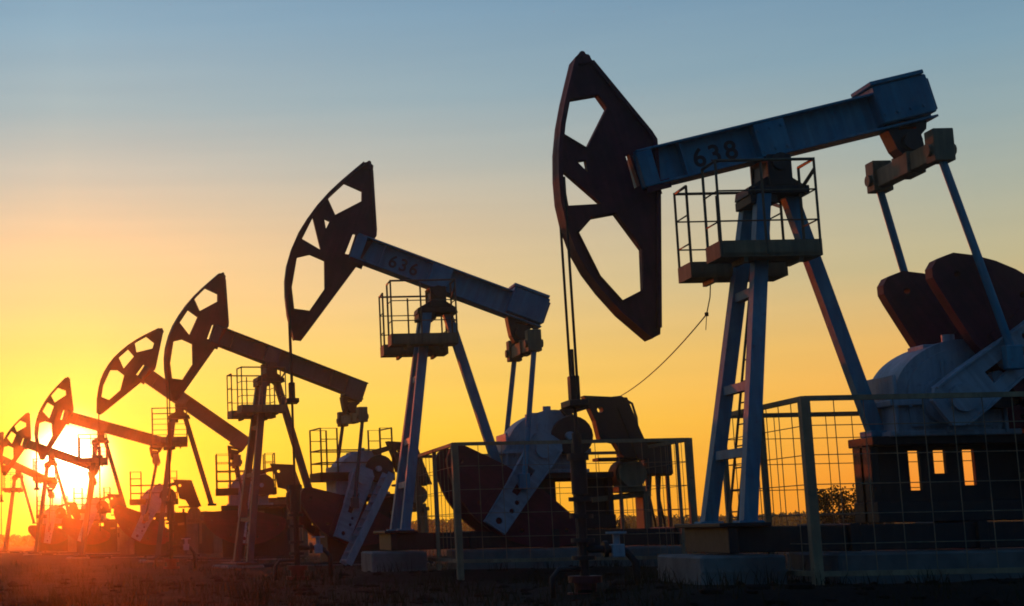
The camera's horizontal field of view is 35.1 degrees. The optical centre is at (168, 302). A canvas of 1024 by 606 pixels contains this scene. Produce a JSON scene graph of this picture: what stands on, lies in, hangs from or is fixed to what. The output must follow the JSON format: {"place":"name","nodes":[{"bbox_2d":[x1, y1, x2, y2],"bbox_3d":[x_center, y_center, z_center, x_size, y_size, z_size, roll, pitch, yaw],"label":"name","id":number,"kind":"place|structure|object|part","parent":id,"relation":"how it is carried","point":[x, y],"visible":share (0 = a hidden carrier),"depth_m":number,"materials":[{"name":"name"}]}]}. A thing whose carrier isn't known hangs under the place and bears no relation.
{"place":"outdoors","nodes":[
{"label":"outdoors","id":0,"kind":"place"},
{"bbox_2d":[0,539,1023,605],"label":"ground","id":1,"kind":"structure","parent":0,"point":[845,594],"depth_m":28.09,"materials":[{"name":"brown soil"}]},
{"bbox_2d":[0,551,67,552],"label":"concrete foundation","id":2,"kind":"object","parent":1,"relation":"on","point":[29,552],"visible":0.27,"depth_m":121.53,"materials":[{"name":"grey concrete"}]},
{"bbox_2d":[0,432,80,552],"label":"pumping jack","id":3,"kind":"object","parent":2,"relation":"on","point":[54,537],"visible":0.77,"depth_m":122.25,"materials":[{"name":"blue paint"}]},
{"bbox_2d":[23,553,113,554],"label":"concrete foundation","id":4,"kind":"object","parent":1,"relation":"on","point":[73,553],"visible":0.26,"depth_m":101.75,"materials":[{"name":"grey concrete"}]},
{"bbox_2d":[0,413,121,554],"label":"pumping jack","id":5,"kind":"object","parent":4,"relation":"on","point":[105,540],"visible":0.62,"depth_m":102.70,"materials":[{"name":"blue paint"}]},
{"bbox_2d":[68,526,119,551],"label":"equipment cabin","id":6,"kind":"object","parent":1,"relation":"on","point":[72,544],"visible":0.09,"depth_m":119.09,"materials":[{"name":"metal"}]},
{"bbox_2d":[66,555,200,558],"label":"concrete foundation","id":7,"kind":"object","parent":1,"relation":"on","point":[86,557],"visible":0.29,"depth_m":78.51,"materials":[{"name":"grey concrete"}]},
{"bbox_2d":[34,377,202,557],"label":"pumping jack","id":8,"kind":"object","parent":7,"relation":"on","point":[140,528],"visible":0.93,"depth_m":79.44,"materials":[{"name":"blue paint"}]},
{"bbox_2d":[119,519,166,554],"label":"equipment cabin","id":9,"kind":"object","parent":1,"relation":"on","point":[126,544],"visible":0.09,"depth_m":95.36,"materials":[{"name":"metal"}]},
{"bbox_2d":[154,502,196,568],"bbox_3d":[0.206,7.346,48.765,1.334,2.183,0.520,-1,-9,0],"label":"wellhead","id":10,"kind":"object","parent":1,"relation":"on","point":[171,561],"visible":0.93,"depth_m":48.61,"materials":[{"name":"metal"}]},
{"bbox_2d":[182,509,221,553],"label":"equipment cabin","id":11,"kind":"object","parent":1,"relation":"on","point":[211,543],"visible":0.22,"depth_m":90.42,"materials":[{"name":"metal"}]},
{"bbox_2d":[198,522,213,553],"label":"door","id":12,"kind":"structure","parent":11,"relation":"in","point":[207,546],"depth_m":90.37,"materials":[{"name":"metal"}]},
{"bbox_2d":[138,558,305,562],"bbox_3d":[2.200,10.749,64.108,6.850,0.388,2.000,-1,-9,0],"label":"concrete foundation","id":13,"kind":"object","parent":1,"relation":"on","point":[143,560],"visible":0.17,"depth_m":63.19,"materials":[{"name":"grey concrete"}]},
{"bbox_2d":[96,328,305,560],"bbox_3d":[1.326,5.984,64.829,8.718,9.999,2.460,-1,-9,0],"label":"pumping jack","id":14,"kind":"object","parent":13,"relation":"on","point":[271,538],"visible":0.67,"depth_m":64.18,"materials":[{"name":"blue paint"}]},
{"bbox_2d":[257,498,308,555],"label":"equipment cabin","id":15,"kind":"object","parent":1,"relation":"on","point":[289,522],"visible":0.15,"depth_m":73.66,"materials":[{"name":"metal"}]},
{"bbox_2d":[287,519,290,555],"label":"door","id":16,"kind":"structure","parent":15,"relation":"in","point":[288,521],"depth_m":73.61,"materials":[{"name":"metal"}]},
{"bbox_2d":[273,485,333,579],"bbox_3d":[2.981,5.171,34.607,1.334,2.216,0.520,-1,-9,0],"label":"wellhead","id":17,"kind":"object","parent":1,"relation":"on","point":[295,509],"visible":0.93,"depth_m":34.47,"materials":[{"name":"metal"}]},
{"bbox_2d":[212,562,434,568],"bbox_3d":[4.960,8.507,49.620,6.850,0.388,2.000,1,-9,-12],"label":"concrete foundation","id":18,"kind":"object","parent":1,"relation":"on","point":[242,566],"visible":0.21,"depth_m":48.18,"materials":[{"name":"grey concrete"}]},
{"bbox_2d":[163,272,432,566],"bbox_3d":[4.156,3.831,49.997,8.686,9.718,2.805,1,-9,-12],"label":"pumping jack","id":19,"kind":"object","parent":18,"relation":"on","point":[343,517],"visible":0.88,"depth_m":49.78,"materials":[{"name":"blue paint"}]},
{"bbox_2d":[0,510,1022,546],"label":"distant scrub","id":20,"kind":"object","parent":1,"relation":"on","point":[19,540],"visible":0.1,"depth_m":242.90,"materials":[{"name":"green plant"}]},
{"bbox_2d":[361,545,686,571],"bbox_3d":[7.834,5.911,34.481,6.852,0.890,2.024,-1,-9,0],"label":"concrete foundation","id":21,"kind":"object","parent":1,"relation":"on","point":[371,560],"visible":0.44,"depth_m":33.58,"materials":[{"name":"grey concrete"}]},
{"bbox_2d":[284,161,681,550],"bbox_3d":[6.868,1.083,35.212,8.470,8.874,2.460,-1,-9,0],"label":"pumping jack","id":22,"kind":"object","parent":21,"relation":"on","point":[521,310],"visible":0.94,"depth_m":34.54,"materials":[{"name":"blue paint"}]},
{"bbox_2d":[613,396,646,545],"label":"conduit arch","id":23,"kind":"structure","parent":21,"relation":"on","point":[633,408],"depth_m":35.58,"materials":[{"name":"paint"}]},
{"bbox_2d":[415,438,699,579],"bbox_3d":[8.218,4.589,33.756,4.880,2.897,5.105,-1,-9,0],"label":"wire fence","id":24,"kind":"object","parent":1,"relation":"on","point":[459,560],"visible":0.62,"depth_m":31.44,"materials":[{"name":"metal"}]},
{"bbox_2d":[550,433,641,597],"bbox_3d":[6.190,3.121,22.771,1.334,2.422,0.520,-1,-9,0],"label":"wellhead","id":25,"kind":"object","parent":1,"relation":"on","point":[577,458],"visible":0.85,"depth_m":22.63,"materials":[{"name":"metal"}]},
{"bbox_2d":[592,519,630,528],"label":"shrub","id":26,"kind":"object","parent":1,"relation":"on","point":[619,525],"visible":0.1,"depth_m":73.72,"materials":[{"name":"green plant"}]},
{"bbox_2d":[641,442,672,545],"bbox_3d":[11.599,4.819,36.657,0.800,3.130,0.500,-1,-9,0],"label":"control cabinet","id":27,"kind":"object","parent":1,"relation":"on","point":[659,456],"visible":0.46,"depth_m":36.62,"materials":[{"name":"metal"}]},
{"bbox_3d":[11.576,3.695,36.610,0.560,0.640,0.022,-1,-9,0],"label":"door","id":28,"kind":"part","parent":27,"relation":"part of","materials":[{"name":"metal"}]},
{"bbox_2d":[817,484,856,523],"bbox_3d":[25.832,8.342,59.442,2.263,2.836,1.940,-1,-9,0],"label":"shrub","id":29,"kind":"object","parent":1,"relation":"on","point":[823,498],"visible":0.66,"depth_m":59.55,"materials":[{"name":"green plant"}]},
{"bbox_2d":[657,547,1023,584],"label":"concrete foundation","id":30,"kind":"object","parent":1,"relation":"on","point":[687,567],"visible":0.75,"depth_m":21.72,"materials":[{"name":"grey concrete"}]},
{"bbox_2d":[552,51,1023,553],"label":"pumping jack","id":31,"kind":"object","parent":30,"relation":"on","point":[957,319],"visible":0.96,"depth_m":23.02,"materials":[{"name":"blue paint"}]},
{"bbox_2d":[621,285,710,395],"bbox_3d":[9.402,0.911,29.974,0.106,0.834,11.756,-3,-9,9],"label":"power cable","id":32,"kind":"object","parent":31,"relation":"hanging from","point":[706,314],"visible":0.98,"depth_m":26.26,"materials":[{"name":"rubber"}]},
{"bbox_2d":[847,510,893,523],"bbox_3d":[27.485,8.965,60.580,2.302,1.901,1.246,2,-9,-19],"label":"shrub","id":33,"kind":"object","parent":1,"relation":"on","point":[869,523],"visible":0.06,"depth_m":60.39,"materials":[{"name":"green plant"}]},
{"bbox_2d":[723,391,1023,584],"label":"wire fence","id":34,"kind":"object","parent":1,"relation":"on","point":[804,414],"visible":0.45,"depth_m":21.22,"materials":[{"name":"metal"}]},
{"bbox_2d":[0,0,1023,536],"label":"sky","id":35,"kind":"structure","parent":0,"point":[151,151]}
]}

